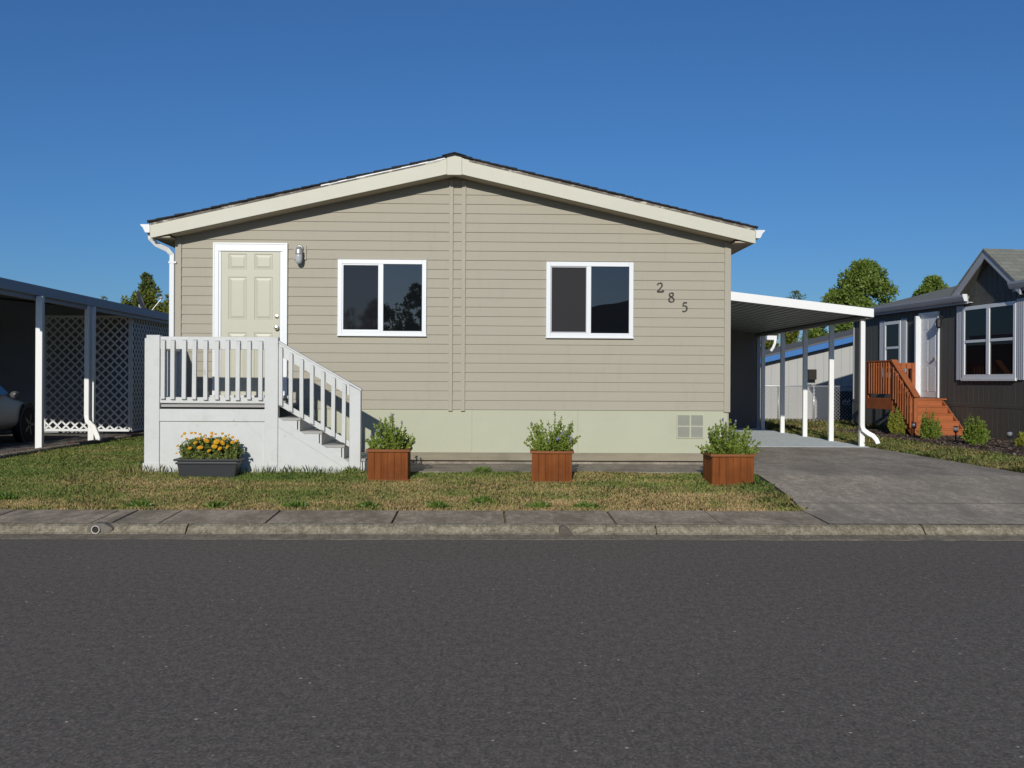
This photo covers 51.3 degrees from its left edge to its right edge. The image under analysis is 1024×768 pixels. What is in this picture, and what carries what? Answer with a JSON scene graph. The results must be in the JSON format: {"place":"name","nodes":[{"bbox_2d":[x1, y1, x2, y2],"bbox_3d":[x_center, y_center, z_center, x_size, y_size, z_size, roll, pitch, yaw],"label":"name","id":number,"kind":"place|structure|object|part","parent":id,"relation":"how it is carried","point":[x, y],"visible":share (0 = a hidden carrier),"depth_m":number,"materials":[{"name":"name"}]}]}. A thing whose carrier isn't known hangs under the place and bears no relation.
{"place":"outdoors","nodes":[
{"label":"outdoors","id":0,"kind":"place"},
{"bbox_2d":[0,432,139,452],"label":"neighbour slab","id":1,"kind":"structure","parent":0,"point":[9,442],"depth_m":20.66,"materials":[{"name":"grey concrete"}]},
{"bbox_2d":[0,386,34,442],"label":"parked car","id":2,"kind":"object","parent":1,"relation":"on","point":[17,417],"visible":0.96,"depth_m":19.44,"materials":[{"name":"silver metal"}]},
{"bbox_3d":[-9.027,-0.046,17.990,0.169,0.480,2.100,0,0,-1],"label":"side window","id":3,"kind":"part","parent":2,"relation":"part of","materials":[{"name":"blue glass"}]},
{"bbox_2d":[0,299,168,432],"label":"storage shed","id":4,"kind":"structure","parent":1,"relation":"on","point":[17,341],"depth_m":23.34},
{"bbox_2d":[0,431,141,453],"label":"red bark chips","id":5,"kind":"object","parent":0,"point":[60,444],"visible":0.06,"depth_m":19.23,"materials":[{"name":"red wood"}]},
{"bbox_2d":[0,509,826,526],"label":"sidewalk","id":6,"kind":"structure","parent":0,"point":[654,517],"depth_m":10.90,"materials":[{"name":"concrete"}]},
{"bbox_2d":[0,436,998,511],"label":"lawn","id":7,"kind":"structure","parent":0,"point":[349,495],"depth_m":12.30,"materials":[{"name":"plant"}]},
{"bbox_2d":[0,490,16,499],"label":"weed","id":8,"kind":"object","parent":7,"relation":"on","point":[4,495],"visible":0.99,"depth_m":11.73,"materials":[{"name":"green plant"}]},
{"bbox_2d":[0,432,143,458],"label":"garden edging","id":9,"kind":"object","parent":7,"relation":"on","point":[27,452],"visible":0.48,"depth_m":18.06,"materials":[{"name":"concrete"}]},
{"bbox_2d":[123,498,152,508],"bbox_3d":[-3.966,1.284,11.339,0.327,0.152,0.169,0,0,-2],"label":"weed","id":10,"kind":"object","parent":7,"relation":"on","point":[134,503],"visible":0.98,"depth_m":11.35,"materials":[{"name":"green plant"}]},
{"bbox_2d":[173,458,244,477],"bbox_3d":[-3.778,1.054,13.323,0.813,0.252,0.313,0,0,-2],"label":"flower trough","id":11,"kind":"object","parent":7,"relation":"on","point":[213,467],"visible":0.88,"depth_m":13.21,"materials":[{"name":"black plastic"}]},
{"bbox_2d":[175,432,244,461],"bbox_3d":[-3.766,0.792,13.316,0.887,0.399,0.394,0,0,-2],"label":"flowering plant","id":12,"kind":"object","parent":11,"relation":"in","point":[200,447],"visible":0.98,"depth_m":13.23,"materials":[{"name":"yellow plant"}]},
{"bbox_2d":[201,498,227,507],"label":"weed","id":13,"kind":"object","parent":7,"relation":"on","point":[217,504],"visible":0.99,"depth_m":11.37,"materials":[{"name":"green plant"}]},
{"bbox_2d":[281,498,309,507],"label":"weed","id":14,"kind":"object","parent":7,"relation":"on","point":[301,503],"visible":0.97,"depth_m":11.39,"materials":[{"name":"green plant"}]},
{"bbox_2d":[341,466,361,473],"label":"weed","id":15,"kind":"object","parent":7,"relation":"on","point":[349,471],"visible":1,"depth_m":13.53,"materials":[{"name":"green plant"}]},
{"bbox_2d":[355,499,378,506],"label":"weed","id":16,"kind":"object","parent":7,"relation":"on","point":[365,503],"visible":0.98,"depth_m":11.41,"materials":[{"name":"green plant"}]},
{"bbox_2d":[366,447,412,481],"bbox_3d":[-1.530,1.012,13.325,0.540,0.422,0.540,0,0,-2],"label":"planter box","id":17,"kind":"object","parent":7,"relation":"on","point":[390,465],"visible":0.92,"depth_m":13.08,"materials":[{"name":"wood"}]},
{"bbox_2d":[364,413,415,448],"bbox_3d":[-1.516,0.613,13.362,0.603,0.530,0.601,0,0,-28],"label":"shrub","id":18,"kind":"object","parent":17,"relation":"on","point":[393,438],"visible":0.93,"depth_m":13.24,"materials":[{"name":"green plant"}]},
{"bbox_2d":[425,499,452,508],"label":"weed","id":19,"kind":"object","parent":7,"relation":"on","point":[439,504],"visible":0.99,"depth_m":11.43,"materials":[{"name":"green plant"}]},
{"bbox_2d":[468,494,494,503],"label":"weed","id":20,"kind":"object","parent":7,"relation":"on","point":[484,498],"visible":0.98,"depth_m":11.73,"materials":[{"name":"green plant"}]},
{"bbox_2d":[472,466,493,472],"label":"weed","id":21,"kind":"object","parent":7,"relation":"on","point":[481,469],"visible":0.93,"depth_m":13.78,"materials":[{"name":"green plant"}]},
{"bbox_2d":[525,498,551,507],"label":"weed","id":22,"kind":"object","parent":7,"relation":"on","point":[542,504],"visible":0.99,"depth_m":11.46,"materials":[{"name":"green plant"}]},
{"bbox_2d":[530,449,573,483],"bbox_3d":[0.495,1.030,13.301,0.540,0.422,0.540,0,0,1],"label":"planter box","id":23,"kind":"object","parent":7,"relation":"on","point":[551,466],"visible":0.91,"depth_m":13.05,"materials":[{"name":"wood"}]},
{"bbox_2d":[523,411,580,450],"bbox_3d":[0.503,0.612,13.306,0.719,0.546,0.747,0,0,-2],"label":"shrub","id":24,"kind":"object","parent":23,"relation":"on","point":[540,442],"visible":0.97,"depth_m":13.22,"materials":[{"name":"green plant"}]},
{"bbox_2d":[572,500,600,508],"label":"weed","id":25,"kind":"object","parent":7,"relation":"on","point":[585,504],"visible":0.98,"depth_m":11.48,"materials":[{"name":"green plant"}]},
{"bbox_2d":[701,451,756,485],"bbox_3d":[2.665,1.059,13.161,0.562,0.422,0.562,0,0,-3],"label":"planter box","id":26,"kind":"object","parent":7,"relation":"on","point":[725,469],"visible":0.77,"depth_m":12.90,"materials":[{"name":"wood"}]},
{"bbox_2d":[695,418,760,453],"bbox_3d":[2.676,0.675,13.128,0.805,0.520,0.696,0,0,-2],"label":"shrub","id":27,"kind":"object","parent":26,"relation":"on","point":[727,442],"visible":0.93,"depth_m":13.05,"materials":[{"name":"green plant"}]},
{"bbox_2d":[760,418,1023,472],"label":"side grass","id":28,"kind":"structure","parent":7,"relation":"on","point":[990,459],"depth_m":19.62,"materials":[{"name":"green plant"}]},
{"bbox_2d":[0,539,1023,767],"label":"road","id":29,"kind":"structure","parent":0,"point":[253,653],"depth_m":5.88,"materials":[{"name":"grey asphalt"}]},
{"bbox_2d":[0,0,1023,345],"label":"sky","id":30,"kind":"structure","parent":0,"point":[890,133],"materials":[{"name":"blue"}]},
{"bbox_2d":[186,419,845,532],"bbox_3d":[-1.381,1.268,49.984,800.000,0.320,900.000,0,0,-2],"label":"ground","id":31,"kind":"structure","parent":0,"point":[655,528],"depth_m":34.96,"materials":[{"name":"soil"}]},
{"bbox_2d":[0,277,168,447],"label":"carport","id":32,"kind":"object","parent":31,"relation":"on","point":[38,295],"visible":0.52,"depth_m":19.73,"materials":[{"name":"metal"}]},
{"bbox_2d":[44,315,130,431],"bbox_3d":[-9.063,-0.225,22.759,1.840,2.470,0.030,0,0,-2],"label":"lattice screen","id":33,"kind":"object","parent":32,"relation":"attached to","point":[128,347],"visible":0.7,"depth_m":22.75,"materials":[{"name":"white paint"}]},
{"bbox_2d":[131,318,168,430],"bbox_3d":[-8.304,-0.238,28.832,0.030,2.480,12.050,0,0,-2],"label":"lattice screen","id":34,"kind":"object","parent":32,"relation":"attached to","point":[139,379],"visible":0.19,"depth_m":23.26,"materials":[{"name":"white paint"}]},
{"bbox_2d":[137,291,162,309],"bbox_3d":[-8.475,-1.862,24.730,0.669,0.573,0.390,0,0,19],"label":"satellite dish","id":35,"kind":"object","parent":32,"relation":"attached to","point":[141,304],"visible":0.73,"depth_m":24.66,"materials":[{"name":"metal"}]},
{"bbox_2d":[120,295,132,305],"bbox_3d":[-14.316,-0.891,39.627,1.507,4.879,1.512,0,0,-2],"label":"conifer","id":36,"kind":"object","parent":31,"relation":"on","point":[125,301],"visible":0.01,"depth_m":39.52,"materials":[{"name":"green plant"}]},
{"bbox_2d":[131,289,147,307],"bbox_3d":[-13.895,-0.965,39.969,1.738,5.181,1.822,0,0,-2],"label":"conifer","id":37,"kind":"object","parent":31,"relation":"on","point":[135,303],"visible":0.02,"depth_m":39.75,"materials":[{"name":"green plant"}]},
{"bbox_2d":[130,272,161,307],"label":"broadleaf tree","id":38,"kind":"object","parent":31,"relation":"on","point":[147,282],"visible":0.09,"depth_m":43.46,"materials":[{"name":"green plant"}]},
{"bbox_2d":[144,286,165,310],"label":"conifer","id":39,"kind":"object","parent":31,"relation":"on","point":[154,301],"visible":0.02,"depth_m":40.13,"materials":[{"name":"green plant"}]},
{"bbox_2d":[158,294,168,313],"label":"conifer","id":40,"kind":"object","parent":31,"relation":"on","point":[166,303],"visible":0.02,"depth_m":40.30,"materials":[{"name":"green plant"}]},
{"bbox_2d":[142,335,367,473],"bbox_3d":[-3.303,0.288,14.312,2.819,1.830,1.486,0,0,-2],"label":"porch","id":41,"kind":"object","parent":31,"relation":"on","point":[269,436],"visible":0.98,"depth_m":13.60,"materials":[{"name":"white paint"}]},
{"bbox_2d":[140,152,764,464],"bbox_3d":[-1.030,-1.046,23.286,8.703,4.387,16.985,0,0,-2],"label":"manufactured home","id":42,"kind":"object","parent":31,"relation":"on","point":[454,308],"visible":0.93,"depth_m":15.17,"materials":[{"name":"beige"}]},
{"bbox_2d":[221,251,279,394],"bbox_3d":[-3.696,-0.859,15.039,0.822,2.035,0.080,0,0,-2],"label":"door","id":43,"kind":"structure","parent":42,"relation":"in","point":[250,280],"depth_m":15.07,"materials":[{"name":"beige wood"}]},
{"bbox_2d":[337,259,426,336],"bbox_3d":[-1.841,-1.219,15.122,1.262,1.084,0.059,0,0,-2],"label":"window","id":44,"kind":"structure","parent":42,"relation":"in","point":[376,297],"depth_m":15.12,"materials":[{"name":"white plastic"}]},
{"bbox_2d":[546,262,633,338],"bbox_3d":[1.108,-1.193,15.203,1.253,1.086,0.059,0,0,-2],"label":"window","id":45,"kind":"structure","parent":42,"relation":"in","point":[584,299],"depth_m":15.20,"materials":[{"name":"white plastic"}]},
{"bbox_2d":[0,534,1023,540],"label":"gutter","id":46,"kind":"object","parent":31,"relation":"on","point":[510,537],"visible":0.62,"depth_m":10.24,"materials":[{"name":"concrete"}]},
{"bbox_2d":[185,532,925,534],"bbox_3d":[-0.307,1.477,10.859,80.000,0.060,1.040,0,0,-2],"label":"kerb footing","id":47,"kind":"object","parent":31,"relation":"on","point":[508,533],"visible":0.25,"depth_m":10.35,"materials":[{"name":"grey concrete"}]},
{"bbox_2d":[0,523,1023,534],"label":"kerb","id":48,"kind":"structure","parent":47,"relation":"on","point":[595,529],"depth_m":10.41,"materials":[{"name":"concrete"}]},
{"bbox_2d":[87,522,113,533],"bbox_3d":[-3.965,1.389,10.316,0.251,0.107,0.200,0,0,-2],"label":"drain pipe","id":49,"kind":"object","parent":48,"relation":"on","point":[101,527],"visible":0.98,"depth_m":10.24,"materials":[{"name":"white plastic"}]},
{"bbox_2d":[559,525,572,533],"bbox_3d":[0.524,1.420,10.394,0.143,0.084,0.095,0,0,-2],"label":"broken kerb chunk","id":50,"kind":"object","parent":48,"relation":"on","point":[563,529],"visible":1,"depth_m":10.35,"materials":[{"name":"concrete"}]},
{"bbox_2d":[760,334,779,350],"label":"bushy tree","id":51,"kind":"object","parent":31,"relation":"on","point":[768,344],"visible":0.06,"depth_m":62.09,"materials":[{"name":"green plant"}]},
{"bbox_2d":[785,331,799,344],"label":"bushy tree","id":52,"kind":"object","parent":31,"relation":"on","point":[790,337],"visible":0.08,"depth_m":61.18,"materials":[{"name":"green plant"}]},
{"bbox_2d":[786,290,805,341],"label":"broadleaf tree","id":53,"kind":"object","parent":31,"relation":"on","point":[796,292],"visible":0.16,"depth_m":85.51,"materials":[{"name":"green plant"}]},
{"bbox_2d":[760,385,852,421],"bbox_3d":[8.441,0.622,32.278,7.452,1.220,0.086,0,0,-2],"label":"chain link fence","id":54,"kind":"object","parent":31,"relation":"on","point":[790,386],"visible":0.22,"depth_m":32.26,"materials":[{"name":"metal"}]},
{"bbox_2d":[834,391,852,420],"bbox_3d":[10.396,0.694,33.490,0.660,0.948,0.660,0,0,-2],"label":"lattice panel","id":55,"kind":"object","parent":31,"relation":"on","point":[844,409],"visible":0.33,"depth_m":33.22,"materials":[{"name":"white paint"}]},
{"bbox_2d":[798,258,899,341],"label":"broadleaf tree","id":56,"kind":"object","parent":31,"relation":"on","point":[863,281],"visible":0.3,"depth_m":55.91,"materials":[{"name":"green plant"}]},
{"bbox_2d":[911,274,948,296],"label":"broadleaf tree","id":57,"kind":"object","parent":31,"relation":"on","point":[932,283],"visible":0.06,"depth_m":60.34,"materials":[{"name":"green plant"}]},
{"bbox_2d":[852,248,1023,439],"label":"neighbour house","id":58,"kind":"structure","parent":31,"relation":"on","point":[960,345],"depth_m":24.56,"materials":[{"name":"grey wood"}]},
{"bbox_2d":[882,320,900,377],"bbox_3d":[10.020,-0.906,28.106,0.066,1.490,0.940,0,0,-8],"label":"window","id":59,"kind":"structure","parent":58,"relation":"in","point":[892,330],"depth_m":28.11,"materials":[{"name":"white plastic"}]},
{"bbox_2d":[921,314,936,397],"bbox_3d":[10.242,-0.680,26.277,0.106,2.027,0.794,0,0,-8],"label":"door","id":60,"kind":"structure","parent":58,"relation":"in","point":[928,325],"depth_m":26.27,"materials":[{"name":"white paint"}]},
{"bbox_2d":[961,301,1017,380],"bbox_3d":[10.607,-0.924,23.760,0.066,1.710,2.110,0,0,-8],"label":"window","id":61,"kind":"structure","parent":58,"relation":"in","point":[988,330],"depth_m":23.70,"materials":[{"name":"white plastic"}]},
{"bbox_2d":[362,464,702,473],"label":"path","id":62,"kind":"structure","parent":0,"point":[638,468],"depth_m":14.47,"materials":[{"name":"concrete"}]},
{"bbox_2d":[732,428,869,446],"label":"carport slab","id":63,"kind":"structure","parent":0,"point":[768,438],"depth_m":21.86,"materials":[{"name":"grey concrete"}]},
{"bbox_2d":[729,330,776,427],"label":"shed","id":64,"kind":"structure","parent":63,"relation":"on","point":[744,412],"depth_m":27.77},
{"bbox_2d":[731,292,879,445],"bbox_3d":[4.804,-0.331,24.641,3.820,2.976,10.000,0,0,-2],"label":"carport","id":65,"kind":"object","parent":63,"relation":"on","point":[762,316],"visible":0.75,"depth_m":21.77,"materials":[{"name":"metal"}]},
{"bbox_2d":[760,329,852,418],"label":"blue trimmed house","id":66,"kind":"structure","parent":0,"point":[818,351],"depth_m":36.29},
{"bbox_2d":[749,447,1023,524],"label":"driveway","id":67,"kind":"structure","parent":0,"point":[837,485],"depth_m":12.96,"materials":[{"name":"concrete"}]},
{"bbox_2d":[815,427,1023,457],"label":"mulch bed","id":68,"kind":"object","parent":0,"point":[979,448],"depth_m":21.53,"materials":[{"name":"brown wood"}]},
{"bbox_2d":[887,407,906,433],"bbox_3d":[8.967,0.851,24.867,0.485,0.643,0.481,0,0,-2],"label":"shrub","id":69,"kind":"object","parent":68,"relation":"on","point":[896,425],"visible":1,"depth_m":24.77,"materials":[{"name":"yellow plant"}]},
{"bbox_2d":[912,422,916,437],"bbox_3d":[8.843,1.057,23.454,0.110,0.430,0.110,0,0,-2],"label":"garden light","id":70,"kind":"object","parent":68,"relation":"on","point":[914,424],"visible":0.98,"depth_m":23.44,"materials":[{"name":"black plastic"}]},
{"bbox_2d":[865,359,964,435],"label":"wooden steps","id":71,"kind":"structure","parent":68,"relation":"on","point":[911,407],"depth_m":25.19,"materials":[{"name":"orange wood"}]},
{"bbox_2d":[916,408,942,438],"bbox_3d":[8.910,0.855,22.742,0.520,0.677,0.516,0,0,-2],"label":"shrub","id":72,"kind":"object","parent":68,"relation":"on","point":[931,430],"visible":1,"depth_m":22.67,"materials":[{"name":"green plant"}]},
{"bbox_2d":[953,426,957,440],"bbox_3d":[8.968,1.061,21.557,0.110,0.430,0.110,0,0,-2],"label":"garden light","id":73,"kind":"object","parent":68,"relation":"on","point":[955,429],"visible":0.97,"depth_m":21.53,"materials":[{"name":"black plastic"}]},
{"bbox_2d":[960,413,990,444],"bbox_3d":[8.993,0.876,20.665,0.557,0.620,0.518,0,0,-2],"label":"shrub","id":74,"kind":"object","parent":68,"relation":"on","point":[972,435],"visible":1,"depth_m":20.55,"materials":[{"name":"green plant"}]},
{"bbox_2d":[1007,430,1012,446],"bbox_3d":[9.124,1.066,19.560,0.110,0.430,0.110,0,0,-2],"label":"garden light","id":75,"kind":"object","parent":68,"relation":"on","point":[1009,434],"visible":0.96,"depth_m":19.53,"materials":[{"name":"black plastic"}]},
{"bbox_2d":[1014,432,1023,445],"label":"shrub","id":76,"kind":"object","parent":68,"relation":"on","point":[1019,441],"visible":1,"depth_m":20.45,"materials":[{"name":"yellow plant"}]}
]}

